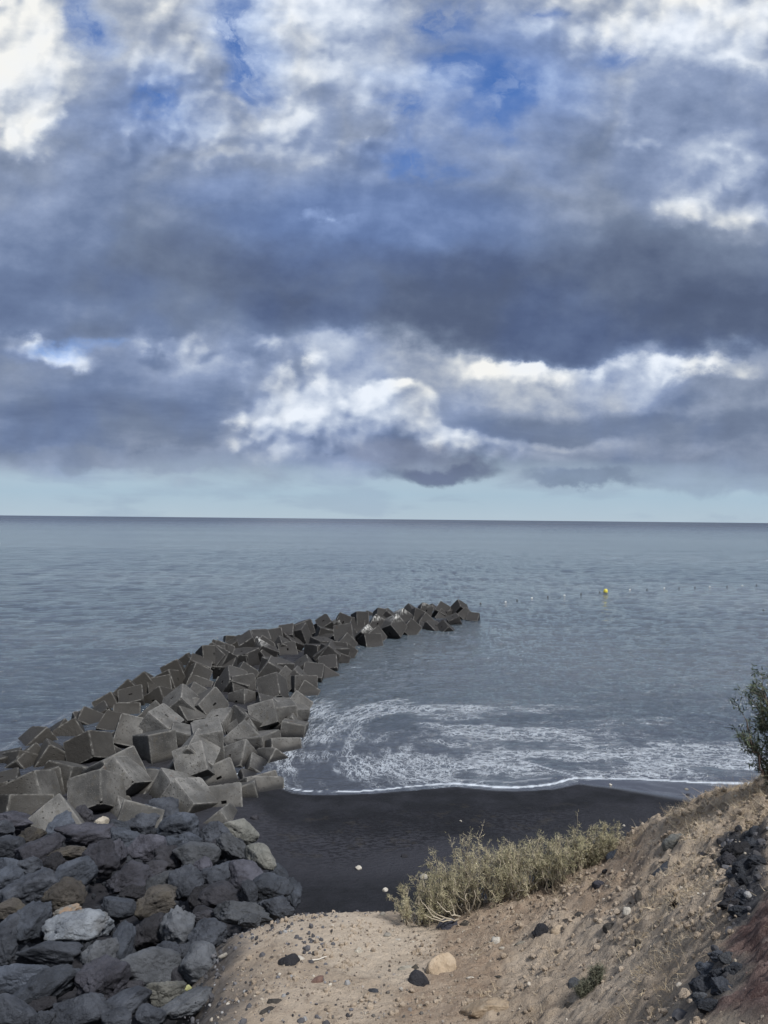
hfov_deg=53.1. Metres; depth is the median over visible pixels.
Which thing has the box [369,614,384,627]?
concrete block
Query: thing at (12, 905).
boulder
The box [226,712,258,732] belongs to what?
concrete block
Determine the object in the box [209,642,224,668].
concrete block
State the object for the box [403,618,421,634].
concrete block
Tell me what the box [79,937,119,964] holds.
boulder
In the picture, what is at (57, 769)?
concrete block
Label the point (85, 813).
boulder
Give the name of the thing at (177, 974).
boulder
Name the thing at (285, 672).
concrete block
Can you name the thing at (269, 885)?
boulder
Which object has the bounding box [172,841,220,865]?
boulder
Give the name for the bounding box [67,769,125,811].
concrete block
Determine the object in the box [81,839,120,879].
boulder
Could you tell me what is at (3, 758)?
concrete block
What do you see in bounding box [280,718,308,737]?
concrete block
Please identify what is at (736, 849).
lava rock
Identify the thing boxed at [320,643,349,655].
concrete block
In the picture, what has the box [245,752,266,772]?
concrete block
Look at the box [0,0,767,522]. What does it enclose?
sky
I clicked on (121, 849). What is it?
boulder
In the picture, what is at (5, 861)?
boulder
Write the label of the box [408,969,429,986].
stone
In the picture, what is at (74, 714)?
concrete block
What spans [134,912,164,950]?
boulder
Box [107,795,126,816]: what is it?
concrete block
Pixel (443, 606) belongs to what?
concrete block
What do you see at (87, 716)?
concrete block
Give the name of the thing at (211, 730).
concrete block
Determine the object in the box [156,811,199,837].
boulder
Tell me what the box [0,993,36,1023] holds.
boulder
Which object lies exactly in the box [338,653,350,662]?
concrete block
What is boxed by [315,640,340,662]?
concrete block
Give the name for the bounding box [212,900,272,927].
boulder
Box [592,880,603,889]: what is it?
stone
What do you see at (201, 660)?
concrete block
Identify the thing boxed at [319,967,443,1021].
gravel
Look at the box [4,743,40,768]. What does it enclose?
concrete block
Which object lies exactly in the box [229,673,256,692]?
concrete block
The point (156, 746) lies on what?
concrete block
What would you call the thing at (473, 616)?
concrete block
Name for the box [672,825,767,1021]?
gravel
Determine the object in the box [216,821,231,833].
boulder
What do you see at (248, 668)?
concrete block
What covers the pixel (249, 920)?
boulder
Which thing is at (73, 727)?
concrete block
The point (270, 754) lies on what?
concrete block
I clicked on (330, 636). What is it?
concrete block
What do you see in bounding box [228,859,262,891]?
boulder
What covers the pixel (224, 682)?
concrete block
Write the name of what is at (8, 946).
boulder
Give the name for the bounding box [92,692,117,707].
concrete block
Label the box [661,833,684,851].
stone
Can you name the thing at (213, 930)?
boulder
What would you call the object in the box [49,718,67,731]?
concrete block
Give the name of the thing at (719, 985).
lava rock
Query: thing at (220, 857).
boulder
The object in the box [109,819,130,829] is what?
boulder
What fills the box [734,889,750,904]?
lava rock
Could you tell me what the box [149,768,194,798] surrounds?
concrete block
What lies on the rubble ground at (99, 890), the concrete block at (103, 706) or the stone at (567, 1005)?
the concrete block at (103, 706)
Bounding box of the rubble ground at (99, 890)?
[12,619,447,1023]
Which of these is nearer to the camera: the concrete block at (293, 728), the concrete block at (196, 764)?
the concrete block at (196, 764)
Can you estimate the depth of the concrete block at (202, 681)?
51.63 m
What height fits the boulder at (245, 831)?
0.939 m
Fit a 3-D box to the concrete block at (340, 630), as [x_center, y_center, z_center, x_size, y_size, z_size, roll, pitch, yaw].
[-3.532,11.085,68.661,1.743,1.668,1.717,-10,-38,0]
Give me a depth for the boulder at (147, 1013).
12.58 m
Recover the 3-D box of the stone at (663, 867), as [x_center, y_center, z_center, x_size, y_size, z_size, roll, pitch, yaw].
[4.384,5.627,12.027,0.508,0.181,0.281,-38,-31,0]
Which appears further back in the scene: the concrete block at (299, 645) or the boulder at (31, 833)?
the concrete block at (299, 645)
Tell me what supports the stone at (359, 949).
on the dirt bank
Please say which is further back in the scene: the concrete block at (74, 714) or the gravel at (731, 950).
the concrete block at (74, 714)
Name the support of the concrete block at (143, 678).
in the sea
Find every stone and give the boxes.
[218,953,226,958]
[250,815,258,819]
[260,1006,273,1014]
[267,998,281,1003]
[278,953,299,965]
[311,975,323,982]
[354,947,362,952]
[367,988,378,992]
[383,932,390,936]
[398,965,411,969]
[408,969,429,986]
[426,952,456,974]
[436,917,457,929]
[459,920,469,925]
[459,997,508,1017]
[491,936,499,943]
[532,923,548,937]
[544,880,554,888]
[550,924,562,934]
[564,1003,572,1007]
[568,977,579,988]
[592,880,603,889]
[602,922,612,933]
[605,849,617,860]
[622,907,630,916]
[634,938,640,946]
[635,890,641,903]
[652,860,668,875]
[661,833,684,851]
[697,852,707,855]
[748,825,758,836]
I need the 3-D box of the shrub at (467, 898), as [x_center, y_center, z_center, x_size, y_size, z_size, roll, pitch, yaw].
[1.870,7.217,15.364,2.702,2.050,1.712,1,-1,0]
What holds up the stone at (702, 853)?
on the dirt bank
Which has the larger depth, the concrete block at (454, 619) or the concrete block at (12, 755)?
the concrete block at (454, 619)
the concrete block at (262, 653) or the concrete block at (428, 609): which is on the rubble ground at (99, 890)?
the concrete block at (262, 653)
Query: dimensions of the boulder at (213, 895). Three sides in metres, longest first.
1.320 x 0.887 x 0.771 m
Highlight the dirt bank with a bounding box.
[175,776,767,1023]
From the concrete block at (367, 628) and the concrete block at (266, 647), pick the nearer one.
the concrete block at (266, 647)
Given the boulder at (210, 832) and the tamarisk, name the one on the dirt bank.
the tamarisk
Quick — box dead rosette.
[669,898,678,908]
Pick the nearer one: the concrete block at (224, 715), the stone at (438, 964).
the stone at (438, 964)
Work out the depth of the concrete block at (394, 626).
73.68 m
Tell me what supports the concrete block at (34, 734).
on the rubble ground at (99, 890)
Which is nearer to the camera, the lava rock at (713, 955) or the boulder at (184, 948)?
the lava rock at (713, 955)
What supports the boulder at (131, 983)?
on the rubble ground at (99, 890)
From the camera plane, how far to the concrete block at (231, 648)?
56.18 m
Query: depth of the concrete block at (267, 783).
32.39 m
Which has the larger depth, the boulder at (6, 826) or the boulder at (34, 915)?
the boulder at (6, 826)
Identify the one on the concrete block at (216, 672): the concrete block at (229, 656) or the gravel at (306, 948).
the concrete block at (229, 656)
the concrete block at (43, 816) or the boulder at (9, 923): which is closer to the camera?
the boulder at (9, 923)
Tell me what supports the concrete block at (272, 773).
on the rubble ground at (99, 890)
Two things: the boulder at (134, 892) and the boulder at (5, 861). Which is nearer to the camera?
the boulder at (134, 892)
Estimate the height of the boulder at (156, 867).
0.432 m
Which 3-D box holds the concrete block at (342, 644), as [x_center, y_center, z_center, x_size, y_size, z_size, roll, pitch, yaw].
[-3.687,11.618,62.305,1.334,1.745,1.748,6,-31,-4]
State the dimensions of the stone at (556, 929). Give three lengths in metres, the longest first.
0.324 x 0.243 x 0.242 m
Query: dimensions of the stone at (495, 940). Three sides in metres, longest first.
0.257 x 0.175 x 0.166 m
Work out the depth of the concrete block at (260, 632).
63.34 m
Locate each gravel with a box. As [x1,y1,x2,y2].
[184,910,366,1023]
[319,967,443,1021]
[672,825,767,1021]
[729,918,767,997]
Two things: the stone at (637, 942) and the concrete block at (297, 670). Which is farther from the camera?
the concrete block at (297, 670)
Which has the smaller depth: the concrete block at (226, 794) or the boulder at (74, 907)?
the boulder at (74, 907)
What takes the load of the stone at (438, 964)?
on the dirt bank
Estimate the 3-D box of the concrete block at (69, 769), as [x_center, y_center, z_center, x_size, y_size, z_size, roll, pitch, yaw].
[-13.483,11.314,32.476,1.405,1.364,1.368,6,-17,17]
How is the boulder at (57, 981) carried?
on the rubble
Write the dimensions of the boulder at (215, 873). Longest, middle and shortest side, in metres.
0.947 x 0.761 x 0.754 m
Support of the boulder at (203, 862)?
on the rubble ground at (99, 890)
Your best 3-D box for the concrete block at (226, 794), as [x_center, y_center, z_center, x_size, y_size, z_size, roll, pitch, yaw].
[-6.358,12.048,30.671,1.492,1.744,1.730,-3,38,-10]
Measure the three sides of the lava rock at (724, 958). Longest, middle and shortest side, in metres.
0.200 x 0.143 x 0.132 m
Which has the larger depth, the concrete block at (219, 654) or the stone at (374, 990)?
the concrete block at (219, 654)
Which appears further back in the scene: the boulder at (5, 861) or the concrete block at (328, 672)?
the concrete block at (328, 672)
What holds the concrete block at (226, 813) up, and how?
on the rubble ground at (99, 890)
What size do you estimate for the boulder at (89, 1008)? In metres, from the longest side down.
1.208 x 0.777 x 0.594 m
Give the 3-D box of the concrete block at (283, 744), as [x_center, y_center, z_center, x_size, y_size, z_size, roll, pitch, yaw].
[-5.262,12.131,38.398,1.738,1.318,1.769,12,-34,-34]
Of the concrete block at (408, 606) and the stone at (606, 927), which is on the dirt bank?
the stone at (606, 927)
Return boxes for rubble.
[0,827,274,1023]
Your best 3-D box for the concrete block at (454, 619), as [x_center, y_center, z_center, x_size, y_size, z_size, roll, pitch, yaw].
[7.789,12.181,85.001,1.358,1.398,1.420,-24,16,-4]
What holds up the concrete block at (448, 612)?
on the rubble ground at (99, 890)
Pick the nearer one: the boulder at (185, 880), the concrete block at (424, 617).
the boulder at (185, 880)
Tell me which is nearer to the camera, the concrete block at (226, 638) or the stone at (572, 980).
the stone at (572, 980)
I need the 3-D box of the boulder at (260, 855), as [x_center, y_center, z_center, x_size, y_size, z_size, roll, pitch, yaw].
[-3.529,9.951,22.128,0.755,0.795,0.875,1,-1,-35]
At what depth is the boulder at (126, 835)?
23.65 m
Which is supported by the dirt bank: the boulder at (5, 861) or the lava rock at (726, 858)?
the lava rock at (726, 858)
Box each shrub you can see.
[386,869,446,928]
[411,825,536,921]
[476,830,573,906]
[532,811,609,892]
[577,819,624,866]
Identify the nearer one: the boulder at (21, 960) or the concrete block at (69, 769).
the boulder at (21, 960)
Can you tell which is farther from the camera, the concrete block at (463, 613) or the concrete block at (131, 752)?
the concrete block at (463, 613)
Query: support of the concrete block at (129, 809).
on the rubble ground at (99, 890)
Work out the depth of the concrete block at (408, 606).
87.92 m
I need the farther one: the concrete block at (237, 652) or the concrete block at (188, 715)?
the concrete block at (237, 652)
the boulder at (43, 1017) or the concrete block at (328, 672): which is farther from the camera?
the concrete block at (328, 672)
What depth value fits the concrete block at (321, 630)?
70.67 m
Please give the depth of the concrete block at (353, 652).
63.44 m
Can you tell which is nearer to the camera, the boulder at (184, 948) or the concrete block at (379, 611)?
the boulder at (184, 948)
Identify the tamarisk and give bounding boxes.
[724,664,767,784]
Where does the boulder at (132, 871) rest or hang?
on the rubble
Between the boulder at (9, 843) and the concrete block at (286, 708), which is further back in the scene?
the concrete block at (286, 708)
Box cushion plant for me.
[570,960,605,997]
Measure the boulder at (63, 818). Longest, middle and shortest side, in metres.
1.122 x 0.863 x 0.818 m
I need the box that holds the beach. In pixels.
[0,778,733,914]
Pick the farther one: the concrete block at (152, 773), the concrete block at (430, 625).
the concrete block at (430, 625)
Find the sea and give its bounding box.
[0,515,767,794]
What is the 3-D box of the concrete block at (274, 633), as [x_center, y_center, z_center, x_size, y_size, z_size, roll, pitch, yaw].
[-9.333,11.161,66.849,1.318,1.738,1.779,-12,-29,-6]
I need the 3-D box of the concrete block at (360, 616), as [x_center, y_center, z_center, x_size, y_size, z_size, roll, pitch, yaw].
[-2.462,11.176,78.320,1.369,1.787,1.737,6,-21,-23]
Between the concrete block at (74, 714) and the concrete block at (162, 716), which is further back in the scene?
the concrete block at (74, 714)
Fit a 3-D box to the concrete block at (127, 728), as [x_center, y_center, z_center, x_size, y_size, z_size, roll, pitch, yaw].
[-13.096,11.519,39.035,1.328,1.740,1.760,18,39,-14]
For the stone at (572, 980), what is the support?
on the dirt bank
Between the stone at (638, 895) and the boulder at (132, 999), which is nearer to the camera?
the stone at (638, 895)
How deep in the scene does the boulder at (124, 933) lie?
15.64 m
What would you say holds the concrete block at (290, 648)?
on the rubble ground at (99, 890)
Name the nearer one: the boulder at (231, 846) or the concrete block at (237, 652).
the boulder at (231, 846)
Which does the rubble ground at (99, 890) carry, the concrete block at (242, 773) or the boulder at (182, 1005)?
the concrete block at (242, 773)
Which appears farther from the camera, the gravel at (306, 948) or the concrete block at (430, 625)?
the concrete block at (430, 625)
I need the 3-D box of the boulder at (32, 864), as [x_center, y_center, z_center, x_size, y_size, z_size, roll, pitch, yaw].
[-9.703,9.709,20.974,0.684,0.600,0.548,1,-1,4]
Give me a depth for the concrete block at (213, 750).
33.15 m
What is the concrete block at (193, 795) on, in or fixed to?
on the concrete block
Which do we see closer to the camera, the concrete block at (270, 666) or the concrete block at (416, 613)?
the concrete block at (270, 666)
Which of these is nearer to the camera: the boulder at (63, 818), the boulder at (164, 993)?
the boulder at (164, 993)
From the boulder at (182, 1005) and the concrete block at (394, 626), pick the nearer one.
the boulder at (182, 1005)
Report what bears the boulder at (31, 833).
on the rubble
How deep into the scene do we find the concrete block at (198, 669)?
52.23 m
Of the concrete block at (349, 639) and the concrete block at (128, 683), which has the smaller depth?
the concrete block at (128, 683)
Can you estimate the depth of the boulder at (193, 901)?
19.16 m
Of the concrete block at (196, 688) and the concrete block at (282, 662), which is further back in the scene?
the concrete block at (282, 662)
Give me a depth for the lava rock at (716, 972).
6.35 m
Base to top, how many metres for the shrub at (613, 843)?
0.936 m
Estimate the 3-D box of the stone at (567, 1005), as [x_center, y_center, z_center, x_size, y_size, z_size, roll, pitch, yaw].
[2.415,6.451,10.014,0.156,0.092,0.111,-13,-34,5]
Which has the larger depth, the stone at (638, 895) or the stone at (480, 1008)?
the stone at (638, 895)
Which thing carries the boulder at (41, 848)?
on the rubble ground at (99, 890)
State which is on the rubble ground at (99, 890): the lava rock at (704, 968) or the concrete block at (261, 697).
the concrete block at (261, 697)
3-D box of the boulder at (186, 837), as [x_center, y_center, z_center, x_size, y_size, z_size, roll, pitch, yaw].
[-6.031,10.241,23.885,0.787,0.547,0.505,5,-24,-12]
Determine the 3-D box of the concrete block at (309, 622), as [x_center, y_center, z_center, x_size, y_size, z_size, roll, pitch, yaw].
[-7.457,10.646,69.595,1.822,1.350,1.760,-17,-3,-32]
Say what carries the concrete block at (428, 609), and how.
in the sea
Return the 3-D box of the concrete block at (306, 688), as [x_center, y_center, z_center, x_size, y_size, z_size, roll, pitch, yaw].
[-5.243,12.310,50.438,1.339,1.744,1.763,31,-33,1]
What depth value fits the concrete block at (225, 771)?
33.23 m
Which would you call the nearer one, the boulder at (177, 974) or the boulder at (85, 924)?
the boulder at (177, 974)
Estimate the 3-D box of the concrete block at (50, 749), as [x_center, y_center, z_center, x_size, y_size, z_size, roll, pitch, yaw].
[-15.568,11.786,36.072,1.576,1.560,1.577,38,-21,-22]
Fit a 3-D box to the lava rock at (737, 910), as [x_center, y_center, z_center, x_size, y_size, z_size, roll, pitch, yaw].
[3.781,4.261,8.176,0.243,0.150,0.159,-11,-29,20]
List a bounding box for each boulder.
[0,810,32,835]
[0,820,14,834]
[0,834,25,858]
[0,857,18,868]
[0,864,23,888]
[0,867,58,904]
[0,897,25,919]
[0,912,19,937]
[0,933,17,965]
[0,963,48,993]
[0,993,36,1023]
[13,832,65,862]
[13,964,79,1003]
[15,901,51,944]
[15,940,83,966]
[15,956,42,964]
[17,856,42,874]
[18,826,46,842]
[28,996,56,1012]
[29,1010,55,1023]
[41,876,87,911]
[41,908,114,941]
[43,851,64,870]
[46,810,74,834]
[46,845,86,859]
[49,992,110,1023]
[52,903,81,915]
[54,822,116,847]
[55,856,98,885]
[74,954,130,999]
[75,804,93,821]
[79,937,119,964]
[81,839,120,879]
[94,816,109,823]
[100,1006,131,1023]
[101,896,136,920]
[105,859,154,894]
[106,985,151,1014]
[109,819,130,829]
[110,826,139,847]
[112,920,135,959]
[113,838,127,868]
[119,884,145,901]
[120,946,181,985]
[124,804,166,833]
[124,980,144,988]
[127,834,166,861]
[134,884,176,919]
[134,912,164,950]
[135,1003,166,1023]
[145,870,171,890]
[145,980,186,1007]
[146,860,167,874]
[148,797,178,816]
[152,844,181,869]
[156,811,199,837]
[156,940,180,952]
[159,905,195,943]
[160,986,213,1020]
[165,836,183,846]
[168,863,204,901]
[171,965,186,981]
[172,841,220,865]
[179,832,202,843]
[179,940,218,985]
[179,942,190,957]
[187,884,210,910]
[187,917,227,947]
[191,905,219,925]
[193,856,212,870]
[194,909,220,924]
[198,880,242,908]
[199,821,219,842]
[201,861,230,883]
[211,838,223,859]
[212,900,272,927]
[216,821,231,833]
[216,832,245,860]
[223,818,259,845]
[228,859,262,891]
[237,913,261,928]
[241,879,257,902]
[244,842,276,870]
[253,871,293,901]
[257,895,294,920]
[269,863,288,877]
[285,877,301,909]
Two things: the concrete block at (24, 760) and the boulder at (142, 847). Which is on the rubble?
the boulder at (142, 847)
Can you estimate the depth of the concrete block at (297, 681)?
50.87 m
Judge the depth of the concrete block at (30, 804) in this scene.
28.40 m
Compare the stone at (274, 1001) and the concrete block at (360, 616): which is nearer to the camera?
the stone at (274, 1001)
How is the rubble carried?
on the rubble ground at (99, 890)
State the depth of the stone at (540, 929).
12.90 m
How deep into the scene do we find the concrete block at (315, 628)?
73.52 m
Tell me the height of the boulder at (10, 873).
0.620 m
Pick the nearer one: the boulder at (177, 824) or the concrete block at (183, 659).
the boulder at (177, 824)
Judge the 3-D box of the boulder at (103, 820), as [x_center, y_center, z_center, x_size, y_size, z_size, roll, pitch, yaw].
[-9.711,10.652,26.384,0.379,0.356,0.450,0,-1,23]
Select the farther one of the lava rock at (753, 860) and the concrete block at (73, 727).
the concrete block at (73, 727)
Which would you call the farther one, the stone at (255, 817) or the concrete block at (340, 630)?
the concrete block at (340, 630)
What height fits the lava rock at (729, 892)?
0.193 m
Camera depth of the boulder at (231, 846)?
22.79 m
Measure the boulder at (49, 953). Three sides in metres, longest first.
1.250 x 0.800 x 0.494 m
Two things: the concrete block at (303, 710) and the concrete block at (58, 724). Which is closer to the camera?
the concrete block at (58, 724)
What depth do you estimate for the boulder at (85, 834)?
24.22 m
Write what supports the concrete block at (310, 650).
on the rubble ground at (99, 890)
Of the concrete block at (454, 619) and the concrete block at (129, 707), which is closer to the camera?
the concrete block at (129, 707)
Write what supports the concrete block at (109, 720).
on the rubble ground at (99, 890)
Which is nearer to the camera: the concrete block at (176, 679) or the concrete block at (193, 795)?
the concrete block at (193, 795)
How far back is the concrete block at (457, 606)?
90.09 m
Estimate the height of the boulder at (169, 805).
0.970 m
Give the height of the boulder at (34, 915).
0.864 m
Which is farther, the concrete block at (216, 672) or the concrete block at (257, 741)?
the concrete block at (216, 672)
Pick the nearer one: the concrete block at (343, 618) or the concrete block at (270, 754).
the concrete block at (270, 754)
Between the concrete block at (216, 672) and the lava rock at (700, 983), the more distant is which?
the concrete block at (216, 672)
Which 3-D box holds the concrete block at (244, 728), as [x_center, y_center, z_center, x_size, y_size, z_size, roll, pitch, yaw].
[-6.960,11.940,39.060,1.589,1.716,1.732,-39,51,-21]
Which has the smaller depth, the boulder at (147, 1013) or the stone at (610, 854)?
the boulder at (147, 1013)
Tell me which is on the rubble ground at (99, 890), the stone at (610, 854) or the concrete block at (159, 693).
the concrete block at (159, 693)
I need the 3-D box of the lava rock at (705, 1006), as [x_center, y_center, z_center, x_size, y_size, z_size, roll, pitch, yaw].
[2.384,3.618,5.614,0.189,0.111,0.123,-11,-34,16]
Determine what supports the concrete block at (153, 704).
on the rubble ground at (99, 890)
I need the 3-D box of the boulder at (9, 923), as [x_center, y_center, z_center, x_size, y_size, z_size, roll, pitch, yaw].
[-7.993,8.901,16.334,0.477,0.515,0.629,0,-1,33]
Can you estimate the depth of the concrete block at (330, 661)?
58.47 m
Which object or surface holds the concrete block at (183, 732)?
on the rubble ground at (99, 890)
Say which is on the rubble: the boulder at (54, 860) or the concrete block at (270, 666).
the boulder at (54, 860)
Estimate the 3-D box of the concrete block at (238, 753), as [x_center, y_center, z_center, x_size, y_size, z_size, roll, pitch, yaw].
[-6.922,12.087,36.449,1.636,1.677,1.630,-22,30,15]
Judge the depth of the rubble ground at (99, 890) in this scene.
20.50 m
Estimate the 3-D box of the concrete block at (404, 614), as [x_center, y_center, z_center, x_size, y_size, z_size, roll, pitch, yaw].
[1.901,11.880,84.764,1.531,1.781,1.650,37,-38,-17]
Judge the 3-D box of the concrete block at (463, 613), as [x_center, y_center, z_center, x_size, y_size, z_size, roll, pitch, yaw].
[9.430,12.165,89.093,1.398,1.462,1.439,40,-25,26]
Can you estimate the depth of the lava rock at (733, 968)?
6.22 m
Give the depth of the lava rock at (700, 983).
6.41 m
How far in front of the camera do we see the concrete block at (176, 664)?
52.27 m
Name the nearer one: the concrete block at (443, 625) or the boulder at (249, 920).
the boulder at (249, 920)
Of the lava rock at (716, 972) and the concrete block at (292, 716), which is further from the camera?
the concrete block at (292, 716)
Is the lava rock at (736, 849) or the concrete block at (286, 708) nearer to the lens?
the lava rock at (736, 849)
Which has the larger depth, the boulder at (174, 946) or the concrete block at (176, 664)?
the concrete block at (176, 664)
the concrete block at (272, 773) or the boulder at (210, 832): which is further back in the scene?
the concrete block at (272, 773)
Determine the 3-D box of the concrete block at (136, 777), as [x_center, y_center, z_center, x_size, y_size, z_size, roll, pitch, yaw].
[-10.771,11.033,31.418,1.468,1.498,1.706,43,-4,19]
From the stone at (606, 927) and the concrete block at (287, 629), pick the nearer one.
the stone at (606, 927)
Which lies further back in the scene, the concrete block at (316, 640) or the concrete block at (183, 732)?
the concrete block at (316, 640)
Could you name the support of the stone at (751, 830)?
on the dirt bank
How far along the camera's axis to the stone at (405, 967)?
12.86 m
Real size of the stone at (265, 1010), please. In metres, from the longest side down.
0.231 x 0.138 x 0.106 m
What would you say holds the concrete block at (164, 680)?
on the rubble ground at (99, 890)
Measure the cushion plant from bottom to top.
0.538 m
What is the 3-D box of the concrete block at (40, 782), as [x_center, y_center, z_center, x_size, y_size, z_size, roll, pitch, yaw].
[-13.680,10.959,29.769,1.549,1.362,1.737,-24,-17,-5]
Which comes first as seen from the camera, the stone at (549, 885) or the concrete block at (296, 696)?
the stone at (549, 885)
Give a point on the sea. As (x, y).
(620, 680)
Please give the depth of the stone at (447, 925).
14.76 m
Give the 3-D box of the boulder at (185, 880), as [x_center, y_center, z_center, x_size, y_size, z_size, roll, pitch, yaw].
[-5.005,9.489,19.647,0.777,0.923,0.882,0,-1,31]
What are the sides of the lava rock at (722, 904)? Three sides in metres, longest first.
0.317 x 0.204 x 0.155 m
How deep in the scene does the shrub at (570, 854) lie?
14.63 m
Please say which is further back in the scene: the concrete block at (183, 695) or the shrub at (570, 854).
the concrete block at (183, 695)
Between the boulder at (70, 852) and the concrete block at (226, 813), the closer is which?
the boulder at (70, 852)
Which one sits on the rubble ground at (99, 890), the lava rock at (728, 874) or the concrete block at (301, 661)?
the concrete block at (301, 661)
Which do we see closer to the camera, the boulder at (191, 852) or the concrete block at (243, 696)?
the boulder at (191, 852)
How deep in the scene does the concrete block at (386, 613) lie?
80.67 m
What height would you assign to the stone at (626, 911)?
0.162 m
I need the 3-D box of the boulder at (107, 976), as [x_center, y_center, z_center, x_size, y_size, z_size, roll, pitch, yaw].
[-5.131,8.544,13.922,0.887,0.709,0.688,0,-1,10]
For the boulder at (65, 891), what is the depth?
18.37 m
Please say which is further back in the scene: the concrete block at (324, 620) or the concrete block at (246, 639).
the concrete block at (324, 620)
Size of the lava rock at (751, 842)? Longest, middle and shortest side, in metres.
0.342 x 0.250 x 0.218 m
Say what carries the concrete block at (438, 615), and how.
on the rubble ground at (99, 890)
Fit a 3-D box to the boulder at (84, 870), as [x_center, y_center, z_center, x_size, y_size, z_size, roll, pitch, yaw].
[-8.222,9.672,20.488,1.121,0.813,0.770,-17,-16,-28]
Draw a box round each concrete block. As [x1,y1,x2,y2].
[0,747,21,762]
[0,767,20,785]
[0,769,61,796]
[0,794,53,814]
[2,750,37,763]
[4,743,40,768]
[7,766,64,794]
[18,726,57,745]
[28,793,84,830]
[33,738,65,767]
[44,760,87,793]
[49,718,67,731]
[52,718,84,735]
[63,730,115,763]
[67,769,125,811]
[71,710,96,718]
[77,706,103,724]
[81,746,146,773]
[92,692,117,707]
[92,700,111,713]
[96,710,129,729]
[100,756,151,796]
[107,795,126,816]
[113,679,145,696]
[113,702,140,713]
[113,713,142,747]
[117,799,164,833]
[118,684,144,705]
[132,671,153,693]
[132,729,177,763]
[137,769,158,793]
[138,700,159,717]
[139,703,183,732]
[144,686,172,704]
[147,674,172,691]
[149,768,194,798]
[155,669,182,689]
[160,659,184,680]
[160,777,218,812]
[162,684,198,711]
[168,728,220,770]
[171,721,190,746]
[172,740,215,776]
[176,697,206,724]
[178,652,190,664]
[183,662,212,684]
[184,653,212,671]
[186,674,212,686]
[187,681,206,694]
[190,717,224,761]
[195,645,224,669]
[195,687,228,714]
[200,757,238,785]
[204,803,237,823]
[206,707,232,733]
[208,782,242,806]
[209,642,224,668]
[211,643,237,669]
[212,657,236,678]
[215,640,234,652]
[215,665,249,692]
[223,635,235,641]
[224,720,259,747]
[224,739,257,767]
[226,635,239,647]
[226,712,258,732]
[228,689,257,703]
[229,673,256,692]
[230,705,269,730]
[233,648,251,665]
[234,729,280,749]
[236,630,254,647]
[237,661,258,677]
[237,769,256,778]
[237,776,283,791]
[240,647,259,665]
[241,779,258,797]
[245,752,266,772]
[247,699,279,727]
[251,629,270,639]
[253,637,278,656]
[254,770,277,775]
[255,693,273,702]
[256,656,282,678]
[256,672,288,697]
[256,747,288,762]
[258,644,278,661]
[258,657,294,670]
[260,635,274,645]
[265,737,301,751]
[268,627,283,641]
[271,713,303,729]
[273,697,309,721]
[274,636,288,646]
[274,699,297,725]
[277,641,297,654]
[278,623,294,637]
[279,665,291,691]
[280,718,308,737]
[283,632,303,650]
[289,690,312,708]
[290,666,306,674]
[290,675,317,692]
[294,619,314,633]
[294,622,311,643]
[294,654,312,669]
[298,680,320,695]
[303,662,324,681]
[304,644,320,660]
[309,637,333,643]
[311,623,317,636]
[313,643,329,659]
[314,625,333,636]
[315,614,333,628]
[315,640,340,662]
[316,634,333,639]
[318,654,338,670]
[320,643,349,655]
[323,666,339,678]
[332,619,340,624]
[332,641,347,646]
[333,623,354,640]
[336,612,351,623]
[338,633,357,646]
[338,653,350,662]
[346,642,357,657]
[351,611,368,625]
[351,617,364,631]
[355,624,372,641]
[357,633,383,646]
[368,626,386,640]
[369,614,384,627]
[372,608,389,618]
[380,614,406,638]
[383,608,394,617]
[394,608,412,621]
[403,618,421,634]
[404,603,415,611]
[410,608,424,620]
[416,612,434,622]
[418,602,433,615]
[422,621,438,630]
[431,601,450,616]
[434,608,446,618]
[437,619,454,631]
[445,609,452,615]
[446,613,461,624]
[451,599,467,613]
[458,607,470,619]
[466,612,479,620]
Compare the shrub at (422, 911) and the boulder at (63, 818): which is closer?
the shrub at (422, 911)
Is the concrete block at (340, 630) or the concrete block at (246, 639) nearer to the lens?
the concrete block at (246, 639)
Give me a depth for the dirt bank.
11.78 m
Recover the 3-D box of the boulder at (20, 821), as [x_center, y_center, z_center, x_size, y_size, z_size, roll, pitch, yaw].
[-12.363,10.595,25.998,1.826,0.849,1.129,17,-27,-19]
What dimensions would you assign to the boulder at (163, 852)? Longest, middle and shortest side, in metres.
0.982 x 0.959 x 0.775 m
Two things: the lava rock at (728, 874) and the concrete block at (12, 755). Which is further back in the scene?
the concrete block at (12, 755)
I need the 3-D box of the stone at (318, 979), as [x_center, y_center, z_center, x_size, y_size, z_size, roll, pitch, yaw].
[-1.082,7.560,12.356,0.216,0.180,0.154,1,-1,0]
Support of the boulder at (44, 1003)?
on the rubble
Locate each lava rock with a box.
[688,974,710,992]
[691,992,706,1004]
[695,961,713,974]
[696,998,717,1014]
[707,949,722,962]
[708,968,722,982]
[710,976,732,995]
[716,851,735,867]
[717,898,739,909]
[717,951,732,964]
[720,841,751,857]
[722,887,738,899]
[723,962,742,974]
[724,867,732,878]
[727,904,746,917]
[731,858,749,875]
[734,874,753,886]
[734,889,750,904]
[742,837,756,847]
[746,854,765,867]

